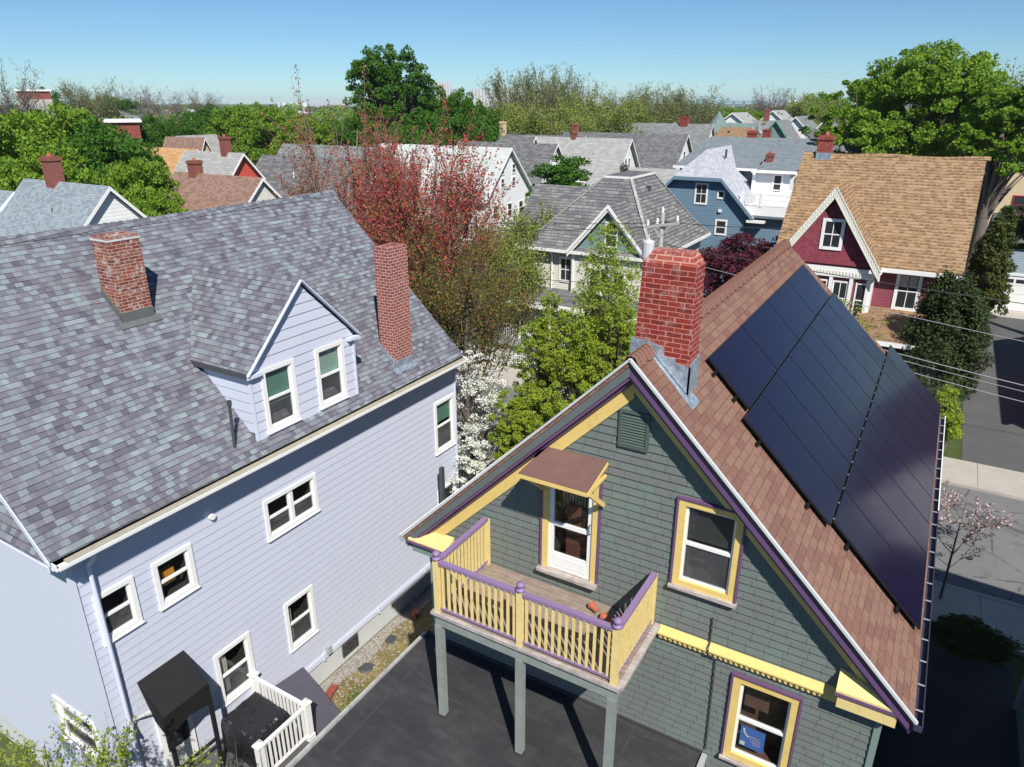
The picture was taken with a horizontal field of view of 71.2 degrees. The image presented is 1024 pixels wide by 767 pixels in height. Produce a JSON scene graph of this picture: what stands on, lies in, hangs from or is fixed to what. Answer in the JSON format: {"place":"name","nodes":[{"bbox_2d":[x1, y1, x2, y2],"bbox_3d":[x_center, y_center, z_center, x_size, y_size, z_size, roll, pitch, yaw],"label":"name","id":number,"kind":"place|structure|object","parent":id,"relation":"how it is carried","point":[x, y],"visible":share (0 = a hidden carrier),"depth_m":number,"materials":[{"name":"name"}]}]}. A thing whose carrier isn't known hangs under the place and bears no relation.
{"place":"outdoors","nodes":[
{"label":"outdoors","id":0,"kind":"place"},
{"bbox_2d":[144,147,198,182],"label":"house","id":1,"kind":"structure","parent":0,"point":[171,157],"depth_m":79.03,"materials":[{"name":"orange paint"}]},
{"bbox_2d":[163,136,211,150],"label":"house","id":2,"kind":"structure","parent":0,"point":[200,144],"depth_m":90.78,"materials":[{"name":"brown paint"}]},
{"bbox_2d":[173,134,265,178],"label":"house","id":3,"kind":"structure","parent":0,"point":[225,160],"depth_m":64.75,"materials":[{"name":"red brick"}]},
{"bbox_2d":[323,592,432,711],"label":"yard","id":4,"kind":"structure","parent":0,"point":[400,644],"depth_m":21.93,"materials":[{"name":"beige gravel"}]},
{"bbox_2d":[319,586,431,692],"bbox_3d":[-3.806,7.893,22.909,0.610,0.001,8.200,12,25,28],"label":"gravel strip","id":5,"kind":"object","parent":4,"relation":"on","point":[351,670],"visible":0.46,"depth_m":22.20,"materials":[{"name":"grey gravel"}]},
{"bbox_2d":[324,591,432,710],"bbox_3d":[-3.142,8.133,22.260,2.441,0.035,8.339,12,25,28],"label":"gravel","id":6,"kind":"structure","parent":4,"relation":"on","point":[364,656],"depth_m":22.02,"materials":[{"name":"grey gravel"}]},
{"bbox_2d":[448,423,490,492],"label":"blossom tree","id":7,"kind":"object","parent":4,"relation":"on","point":[473,464],"visible":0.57,"depth_m":24.84,"materials":[{"name":"grey plant"}]},
{"bbox_2d":[487,385,545,461],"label":"street tree","id":8,"kind":"object","parent":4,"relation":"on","point":[516,428],"visible":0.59,"depth_m":26.15,"materials":[{"name":"green plant"}]},
{"bbox_2d":[525,387,568,437],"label":"street tree","id":9,"kind":"object","parent":4,"relation":"on","point":[548,412],"visible":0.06,"depth_m":24.70,"materials":[{"name":"green plant"}]},
{"bbox_2d":[379,143,532,252],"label":"house","id":10,"kind":"structure","parent":0,"point":[511,170],"depth_m":79.44,"materials":[{"name":"white paint"}]},
{"bbox_2d":[0,104,1023,766],"bbox_3d":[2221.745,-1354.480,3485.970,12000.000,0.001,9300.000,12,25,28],"label":"ground","id":11,"kind":"structure","parent":0,"point":[952,448],"depth_m":35.05,"materials":[{"name":"green plant"}]},
{"bbox_2d":[0,57,48,133],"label":"bare tree","id":12,"kind":"object","parent":11,"relation":"on","point":[25,107],"visible":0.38,"depth_m":148.38,"materials":[{"name":"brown plant"}]},
{"bbox_2d":[0,702,85,766],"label":"sapling","id":13,"kind":"object","parent":11,"relation":"on","point":[26,749],"visible":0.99,"depth_m":14.38,"materials":[{"name":"green plant"}]},
{"bbox_2d":[0,108,100,184],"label":"leafy tree","id":14,"kind":"object","parent":11,"relation":"on","point":[27,134],"visible":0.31,"depth_m":60.57,"materials":[{"name":"green plant"}]},
{"bbox_2d":[0,141,104,191],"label":"leafy tree","id":15,"kind":"object","parent":11,"relation":"on","point":[12,176],"visible":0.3,"depth_m":52.66,"materials":[{"name":"green plant"}]},
{"bbox_2d":[13,102,106,165],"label":"leafy tree","id":16,"kind":"object","parent":11,"relation":"on","point":[66,118],"visible":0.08,"depth_m":65.34,"materials":[{"name":"green plant"}]},
{"bbox_2d":[0,153,146,236],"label":"house","id":17,"kind":"structure","parent":11,"relation":"on","point":[53,200],"depth_m":40.78,"materials":[{"name":"grey"}]},
{"bbox_2d":[52,76,122,123],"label":"budding tree","id":18,"kind":"object","parent":11,"relation":"on","point":[97,108],"visible":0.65,"depth_m":234.15,"materials":[{"name":"green plant"}]},
{"bbox_2d":[52,712,141,766],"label":"sapling","id":19,"kind":"object","parent":11,"relation":"on","point":[122,751],"visible":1,"depth_m":12.86,"materials":[{"name":"green plant"}]},
{"bbox_2d":[49,114,171,196],"bbox_3d":[-36.447,-15.803,65.017,10.967,16.286,10.918,-3,22,-6],"label":"leafy tree","id":20,"kind":"object","parent":11,"relation":"on","point":[112,145],"visible":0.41,"depth_m":61.60,"materials":[{"name":"green plant"}]},
{"bbox_2d":[99,156,180,209],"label":"leafy tree","id":21,"kind":"object","parent":11,"relation":"on","point":[126,182],"visible":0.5,"depth_m":55.06,"materials":[{"name":"green plant"}]},
{"bbox_2d":[139,113,182,146],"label":"leafy tree","id":22,"kind":"object","parent":11,"relation":"on","point":[155,134],"visible":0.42,"depth_m":113.91,"materials":[{"name":"green plant"}]},
{"bbox_2d":[131,187,191,216],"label":"leafy tree","id":23,"kind":"object","parent":11,"relation":"on","point":[160,203],"visible":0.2,"depth_m":52.26,"materials":[{"name":"green plant"}]},
{"bbox_2d":[135,84,190,125],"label":"bare tree","id":24,"kind":"object","parent":11,"relation":"on","point":[173,109],"visible":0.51,"depth_m":219.51,"materials":[{"name":"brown plant"}]},
{"bbox_2d":[171,103,233,145],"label":"leafy tree","id":25,"kind":"object","parent":11,"relation":"on","point":[199,121],"visible":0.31,"depth_m":120.12,"materials":[{"name":"green plant"}]},
{"bbox_2d":[155,158,281,211],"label":"house","id":26,"kind":"structure","parent":11,"relation":"on","point":[198,189],"depth_m":54.48,"materials":[{"name":"brown paint"}]},
{"bbox_2d":[0,190,468,766],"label":"gabled house","id":27,"kind":"structure","parent":11,"relation":"on","point":[228,442],"depth_m":16.86,"materials":[{"name":"grey"}]},
{"bbox_2d":[51,695,103,765],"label":"window","id":28,"kind":"structure","parent":27,"relation":"in","point":[61,707],"depth_m":16.04,"materials":[{"name":"white paint"}]},
{"bbox_2d":[92,575,144,646],"bbox_3d":[-8.236,4.589,14.707,0.575,1.180,0.880,12,25,28],"label":"window","id":29,"kind":"structure","parent":27,"relation":"in","point":[120,605],"depth_m":14.78,"materials":[{"name":"white paint"}]},
{"bbox_2d":[151,543,200,611],"bbox_3d":[-7.564,4.175,15.759,0.575,1.180,0.990,12,25,28],"label":"window","id":30,"kind":"structure","parent":27,"relation":"in","point":[182,559],"depth_m":15.87,"materials":[{"name":"white paint"}]},
{"bbox_2d":[155,715,199,766],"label":"side door","id":31,"kind":"structure","parent":27,"relation":"in","point":[185,738],"depth_m":16.60,"materials":[{"name":"white paint"}]},
{"bbox_2d":[213,631,255,707],"bbox_3d":[-7.041,7.031,17.829,0.575,1.570,1.080,12,25,28],"label":"window","id":32,"kind":"structure","parent":27,"relation":"in","point":[233,663],"depth_m":17.85,"materials":[{"name":"white paint"}]},
{"bbox_2d":[221,691,293,766],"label":"covered grill","id":33,"kind":"object","parent":27,"relation":"on","point":[250,721],"visible":0.88,"depth_m":17.09,"materials":[{"name":"black fabric"}]},
{"bbox_2d":[259,357,301,434],"bbox_3d":[-5.769,0.250,17.336,0.575,1.639,1.050,12,25,28],"label":"window","id":34,"kind":"structure","parent":27,"relation":"in","point":[278,380],"depth_m":17.28,"materials":[{"name":"white paint"}]},
{"bbox_2d":[262,472,320,542],"bbox_3d":[-5.841,3.109,18.457,0.575,1.149,1.780,12,25,28],"label":"window","id":35,"kind":"structure","parent":27,"relation":"in","point":[290,507],"depth_m":18.48,"materials":[{"name":"white paint"}]},
{"bbox_2d":[283,584,319,653],"bbox_3d":[-5.935,6.349,19.561,0.575,1.570,1.050,12,25,28],"label":"window","id":36,"kind":"structure","parent":27,"relation":"in","point":[300,611],"depth_m":19.64,"materials":[{"name":"white paint"}]},
{"bbox_2d":[314,339,349,409],"bbox_3d":[-4.895,-0.288,18.705,0.575,1.639,1.050,12,25,28],"label":"window","id":37,"kind":"structure","parent":27,"relation":"in","point":[329,358],"depth_m":18.66,"materials":[{"name":"white paint"}]},
{"bbox_2d":[434,393,456,455],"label":"window","id":38,"kind":"structure","parent":27,"relation":"in","point":[444,410],"depth_m":23.90,"materials":[{"name":"white paint"}]},
{"bbox_2d":[204,101,272,164],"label":"leafy tree","id":39,"kind":"object","parent":11,"relation":"on","point":[235,123],"visible":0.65,"depth_m":114.57,"materials":[{"name":"green plant"}]},
{"bbox_2d":[237,104,318,162],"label":"leafy tree","id":40,"kind":"object","parent":11,"relation":"on","point":[257,128],"visible":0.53,"depth_m":112.82,"materials":[{"name":"green plant"}]},
{"bbox_2d":[267,115,343,154],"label":"leafy tree","id":41,"kind":"object","parent":11,"relation":"on","point":[323,131],"visible":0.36,"depth_m":105.97,"materials":[{"name":"green plant"}]},
{"bbox_2d":[255,155,413,238],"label":"house","id":42,"kind":"structure","parent":11,"relation":"on","point":[265,164],"depth_m":65.03,"materials":[{"name":"white paint"}]},
{"bbox_2d":[256,63,443,238],"bbox_3d":[-7.681,-6.527,35.950,8.390,17.526,8.394,12,25,28],"label":"red maple","id":43,"kind":"object","parent":11,"relation":"on","point":[310,151],"visible":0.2,"depth_m":33.21,"materials":[{"name":"red plant"}]},
{"bbox_2d":[331,110,388,146],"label":"leafy tree","id":44,"kind":"object","parent":11,"relation":"on","point":[351,136],"visible":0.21,"depth_m":89.01,"materials":[{"name":"green plant"}]},
{"bbox_2d":[341,43,437,141],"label":"leafy tree","id":45,"kind":"object","parent":11,"relation":"on","point":[387,85],"visible":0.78,"depth_m":90.67,"materials":[{"name":"green plant"}]},
{"bbox_2d":[386,112,449,144],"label":"leafy tree","id":46,"kind":"object","parent":11,"relation":"on","point":[419,123],"visible":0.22,"depth_m":87.82,"materials":[{"name":"green plant"}]},
{"bbox_2d":[326,85,518,340],"bbox_3d":[-4.091,-4.992,33.263,9.116,16.635,8.888,1,21,2],"label":"red maple","id":47,"kind":"object","parent":11,"relation":"on","point":[380,210],"visible":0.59,"depth_m":30.94,"materials":[{"name":"red plant"}]},
{"bbox_2d":[427,87,481,145],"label":"leafy tree","id":48,"kind":"object","parent":11,"relation":"on","point":[465,104],"visible":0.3,"depth_m":96.90,"materials":[{"name":"green plant"}]},
{"bbox_2d":[382,199,555,451],"bbox_3d":[-1.754,-2.345,32.582,7.341,12.208,7.921,12,25,28],"label":"maple tree","id":49,"kind":"object","parent":11,"relation":"on","point":[444,319],"visible":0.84,"depth_m":30.74,"materials":[{"name":"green plant"}]},
{"bbox_2d":[444,99,504,144],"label":"leafy tree","id":50,"kind":"object","parent":11,"relation":"on","point":[490,127],"visible":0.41,"depth_m":96.13,"materials":[{"name":"green plant"}]},
{"bbox_2d":[455,350,513,476],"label":"blossom tree","id":51,"kind":"object","parent":11,"relation":"on","point":[489,401],"visible":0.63,"depth_m":27.52,"materials":[{"name":"grey plant"}]},
{"bbox_2d":[457,224,551,333],"bbox_3d":[-0.799,-6.782,48.840,7.135,8.562,7.262,12,25,28],"label":"olive tree","id":52,"kind":"object","parent":11,"relation":"on","point":[531,269],"visible":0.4,"depth_m":47.17,"materials":[{"name":"green plant"}]},
{"bbox_2d":[0,103,1022,159],"bbox_3d":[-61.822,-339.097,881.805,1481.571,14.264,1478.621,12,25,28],"label":"distant woods","id":53,"kind":"object","parent":11,"relation":"on","point":[338,110],"visible":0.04,"depth_m":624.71,"materials":[{"name":"green plant"}]},
{"bbox_2d":[477,65,553,119],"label":"budding tree","id":54,"kind":"object","parent":11,"relation":"on","point":[497,89],"visible":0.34,"depth_m":155.03,"materials":[{"name":"green plant"}]},
{"bbox_2d":[475,199,562,323],"bbox_3d":[0.851,-8.780,52.104,8.095,9.891,8.036,12,25,28],"label":"olive tree","id":55,"kind":"object","parent":11,"relation":"on","point":[536,225],"visible":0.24,"depth_m":50.13,"materials":[{"name":"green plant"}]},
{"bbox_2d":[492,98,563,134],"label":"budding tree","id":56,"kind":"object","parent":11,"relation":"on","point":[538,126],"visible":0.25,"depth_m":123.73,"materials":[{"name":"green plant"}]},
{"bbox_2d":[508,60,574,118],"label":"budding tree","id":57,"kind":"object","parent":11,"relation":"on","point":[529,85],"visible":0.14,"depth_m":160.43,"materials":[{"name":"green plant"}]},
{"bbox_2d":[519,154,592,213],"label":"dark green tree","id":58,"kind":"object","parent":11,"relation":"on","point":[565,171],"visible":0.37,"depth_m":60.70,"materials":[{"name":"green plant"}]},
{"bbox_2d":[523,97,595,134],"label":"budding tree","id":59,"kind":"object","parent":11,"relation":"on","point":[583,126],"visible":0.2,"depth_m":128.54,"materials":[{"name":"green plant"}]},
{"bbox_2d":[532,63,598,125],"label":"budding tree","id":60,"kind":"object","parent":11,"relation":"on","point":[551,101],"visible":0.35,"depth_m":157.69,"materials":[{"name":"green plant"}]},
{"bbox_2d":[552,86,614,125],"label":"budding tree","id":61,"kind":"object","parent":11,"relation":"on","point":[576,102],"visible":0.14,"depth_m":151.61,"materials":[{"name":"green plant"}]},
{"bbox_2d":[542,218,642,396],"bbox_3d":[3.553,-0.880,29.521,4.442,11.743,4.838,12,25,28],"label":"street tree","id":62,"kind":"object","parent":11,"relation":"on","point":[597,314],"visible":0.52,"depth_m":27.93,"materials":[{"name":"green plant"}]},
{"bbox_2d":[486,170,710,349],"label":"hipped house","id":63,"kind":"structure","parent":11,"relation":"on","point":[639,198],"depth_m":48.84,"materials":[{"name":"white paint"}]},
{"bbox_2d":[579,96,649,132],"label":"budding tree","id":64,"kind":"object","parent":11,"relation":"on","point":[602,124],"visible":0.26,"depth_m":136.54,"materials":[{"name":"green plant"}]},
{"bbox_2d":[543,123,692,168],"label":"house","id":65,"kind":"structure","parent":11,"relation":"on","point":[664,151],"depth_m":116.58,"materials":[{"name":"white paint"}]},
{"bbox_2d":[612,89,680,122],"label":"budding tree","id":66,"kind":"object","parent":11,"relation":"on","point":[641,119],"visible":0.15,"depth_m":158.75,"materials":[{"name":"green plant"}]},
{"bbox_2d":[641,207,678,258],"bbox_3d":[7.685,-3.970,38.404,1.899,10.770,0.636,12,25,28],"label":"utility pole","id":67,"kind":"object","parent":11,"relation":"on","point":[648,244],"visible":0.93,"depth_m":37.01,"materials":[{"name":"grey wood"}]},
{"bbox_2d":[610,116,714,149],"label":"house","id":68,"kind":"structure","parent":11,"relation":"on","point":[699,134],"depth_m":134.87,"materials":[{"name":"white paint"}]},
{"bbox_2d":[635,82,701,123],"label":"budding tree","id":69,"kind":"object","parent":11,"relation":"on","point":[658,101],"visible":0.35,"depth_m":162.11,"materials":[{"name":"green plant"}]},
{"bbox_2d":[659,83,727,123],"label":"budding tree","id":70,"kind":"object","parent":11,"relation":"on","point":[704,114],"visible":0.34,"depth_m":165.24,"materials":[{"name":"green plant"}]},
{"bbox_2d":[665,145,791,295],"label":"clipped gable house","id":71,"kind":"structure","parent":11,"relation":"on","point":[712,186],"depth_m":58.97,"materials":[{"name":"blue wood"}]},
{"bbox_2d":[698,232,769,297],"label":"purple maple","id":72,"kind":"object","parent":11,"relation":"on","point":[721,263],"visible":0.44,"depth_m":43.00,"materials":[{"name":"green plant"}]},
{"bbox_2d":[673,129,817,201],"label":"house","id":73,"kind":"structure","parent":11,"relation":"on","point":[763,165],"depth_m":62.39,"materials":[{"name":"white paint"}]},
{"bbox_2d":[719,236,778,285],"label":"purple maple","id":74,"kind":"object","parent":11,"relation":"on","point":[741,266],"visible":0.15,"depth_m":41.21,"materials":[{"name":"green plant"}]},
{"bbox_2d":[784,86,842,125],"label":"budding tree","id":75,"kind":"object","parent":11,"relation":"on","point":[802,108],"visible":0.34,"depth_m":189.85,"materials":[{"name":"green plant"}]},
{"bbox_2d":[798,79,912,154],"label":"maple","id":76,"kind":"object","parent":11,"relation":"on","point":[868,137],"visible":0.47,"depth_m":60.62,"materials":[{"name":"green plant"}]},
{"bbox_2d":[776,132,991,392],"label":"gabled house","id":77,"kind":"structure","parent":11,"relation":"on","point":[902,219],"depth_m":37.77,"materials":[{"name":"beige"}]},
{"bbox_2d":[819,218,845,250],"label":"window","id":78,"kind":"structure","parent":77,"relation":"in","point":[832,233],"depth_m":37.51,"materials":[{"name":"white paint"}]},
{"bbox_2d":[891,274,922,311],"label":"window","id":79,"kind":"structure","parent":77,"relation":"in","point":[904,298],"depth_m":37.50,"materials":[{"name":"white paint"}]},
{"bbox_2d":[832,39,1022,156],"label":"maple","id":80,"kind":"object","parent":11,"relation":"on","point":[940,86],"visible":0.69,"depth_m":60.42,"materials":[{"name":"green plant"}]},
{"bbox_2d":[895,265,995,402],"bbox_3d":[20.995,-1.511,35.207,4.635,8.776,4.221,0,21,0],"label":"yew tree","id":81,"kind":"object","parent":11,"relation":"on","point":[957,311],"visible":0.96,"depth_m":33.81,"materials":[{"name":"green plant"}]},
{"bbox_2d":[940,408,964,454],"bbox_3d":[20.591,2.310,33.927,1.522,2.609,1.333,19,28,39],"label":"shrub","id":82,"kind":"object","parent":11,"relation":"on","point":[954,421],"visible":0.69,"depth_m":33.44,"materials":[{"name":"green plant"}]},
{"bbox_2d":[930,613,1023,667],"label":"hedge","id":83,"kind":"object","parent":11,"relation":"on","point":[970,638],"visible":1,"depth_m":20.88,"materials":[{"name":"green plant"}]},
{"bbox_2d":[936,479,1017,598],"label":"magnolia","id":84,"kind":"object","parent":11,"relation":"on","point":[980,525],"visible":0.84,"depth_m":23.26,"materials":[{"name":"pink plant"}]},
{"bbox_2d":[945,83,1023,281],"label":"maple","id":85,"kind":"object","parent":11,"relation":"on","point":[1006,153],"visible":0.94,"depth_m":55.21,"materials":[{"name":"green plant"}]},
{"bbox_2d":[966,216,1009,355],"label":"dark evergreen","id":86,"kind":"object","parent":11,"relation":"on","point":[986,260],"visible":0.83,"depth_m":43.43,"materials":[{"name":"green plant"}]},
{"bbox_2d":[967,205,1020,338],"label":"dark evergreen","id":87,"kind":"object","parent":11,"relation":"on","point":[1010,219],"visible":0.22,"depth_m":47.24,"materials":[{"name":"green plant"}]},
{"bbox_2d":[0,0,1023,104],"label":"sky","id":88,"kind":"structure","parent":0,"point":[245,51],"materials":[{"name":"blue"}]},
{"bbox_2d":[456,141,572,183],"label":"house","id":89,"kind":"structure","parent":0,"point":[529,156],"depth_m":87.57,"materials":[{"name":"white paint"}]},
{"bbox_2d":[530,131,639,185],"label":"house","id":90,"kind":"structure","parent":0,"point":[616,152],"depth_m":92.35,"materials":[{"name":"white paint"}]},
{"bbox_2d":[285,239,945,766],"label":"gabled house","id":91,"kind":"structure","parent":0,"point":[719,505],"depth_m":12.80,"materials":[{"name":"green"}]},
{"bbox_2d":[548,487,593,579],"bbox_3d":[1.219,2.505,13.437,0.900,2.240,0.671,12,25,28],"label":"storm door","id":92,"kind":"structure","parent":91,"relation":"in","point":[570,514],"depth_m":13.54,"materials":[{"name":"white paint"}]},
{"bbox_2d":[667,495,745,608],"bbox_3d":[3.356,2.712,12.061,1.170,1.778,0.620,12,25,28],"label":"window","id":93,"kind":"structure","parent":91,"relation":"in","point":[708,544],"depth_m":11.95,"materials":[{"name":"yellow paint"}]},
{"bbox_2d":[719,671,803,766],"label":"window","id":94,"kind":"structure","parent":91,"relation":"in","point":[762,720],"depth_m":12.70,"materials":[{"name":"yellow paint"}]},
{"bbox_2d":[583,166,679,186],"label":"house","id":95,"kind":"structure","parent":0,"point":[665,176],"depth_m":77.59,"materials":[{"name":"white paint"}]},
{"bbox_2d":[455,362,1023,495],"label":"sidewalk","id":96,"kind":"structure","parent":0,"point":[987,476],"depth_m":32.34,"materials":[{"name":"concrete"}]},
{"bbox_2d":[456,376,1023,604],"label":"road","id":97,"kind":"structure","parent":0,"point":[996,570],"depth_m":27.28,"materials":[{"name":"grey asphalt"}]},
{"bbox_2d":[458,452,1023,656],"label":"sidewalk","id":98,"kind":"structure","parent":0,"point":[1007,619],"depth_m":23.67,"materials":[{"name":"concrete"}]},
{"bbox_2d":[509,290,579,417],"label":"street tree","id":99,"kind":"object","parent":98,"relation":"on","point":[539,343],"visible":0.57,"depth_m":28.09,"materials":[{"name":"green plant"}]},
{"bbox_2d":[536,316,606,408],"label":"street tree","id":100,"kind":"object","parent":98,"relation":"on","point":[581,376],"visible":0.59,"depth_m":26.68,"materials":[{"name":"green plant"}]},
{"bbox_2d":[593,283,636,383],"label":"street tree","id":101,"kind":"object","parent":98,"relation":"on","point":[618,353],"visible":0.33,"depth_m":26.46,"materials":[{"name":"green plant"}]},
{"bbox_2d":[762,119,799,137],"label":"house","id":102,"kind":"structure","parent":0,"point":[781,129],"depth_m":112.05,"materials":[{"name":"grey paint"}]},
{"bbox_2d":[872,632,1019,766],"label":"driveway","id":103,"kind":"structure","parent":0,"point":[970,719],"depth_m":19.42,"materials":[{"name":"black asphalt"}]},
{"bbox_2d":[962,316,1023,472],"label":"driveway","id":104,"kind":"structure","parent":0,"point":[993,428],"depth_m":39.47,"materials":[{"name":"concrete"}]},
{"bbox_2d":[984,163,1023,226],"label":"house","id":105,"kind":"structure","parent":0,"point":[1014,196],"depth_m":63.99,"materials":[{"name":"metal"}]},
{"bbox_2d":[986,212,1023,311],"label":"garage","id":106,"kind":"structure","parent":0,"point":[1016,279],"depth_m":57.26,"materials":[{"name":"white paint"}]},
{"bbox_2d":[995,276,1023,311],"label":"garage door","id":107,"kind":"structure","parent":106,"relation":"in","point":[1015,296],"depth_m":57.44,"materials":[{"name":"white paint"}]},
{"bbox_2d":[1013,674,1023,766],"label":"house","id":108,"kind":"structure","parent":0,"point":[1018,705],"depth_m":19.24,"materials":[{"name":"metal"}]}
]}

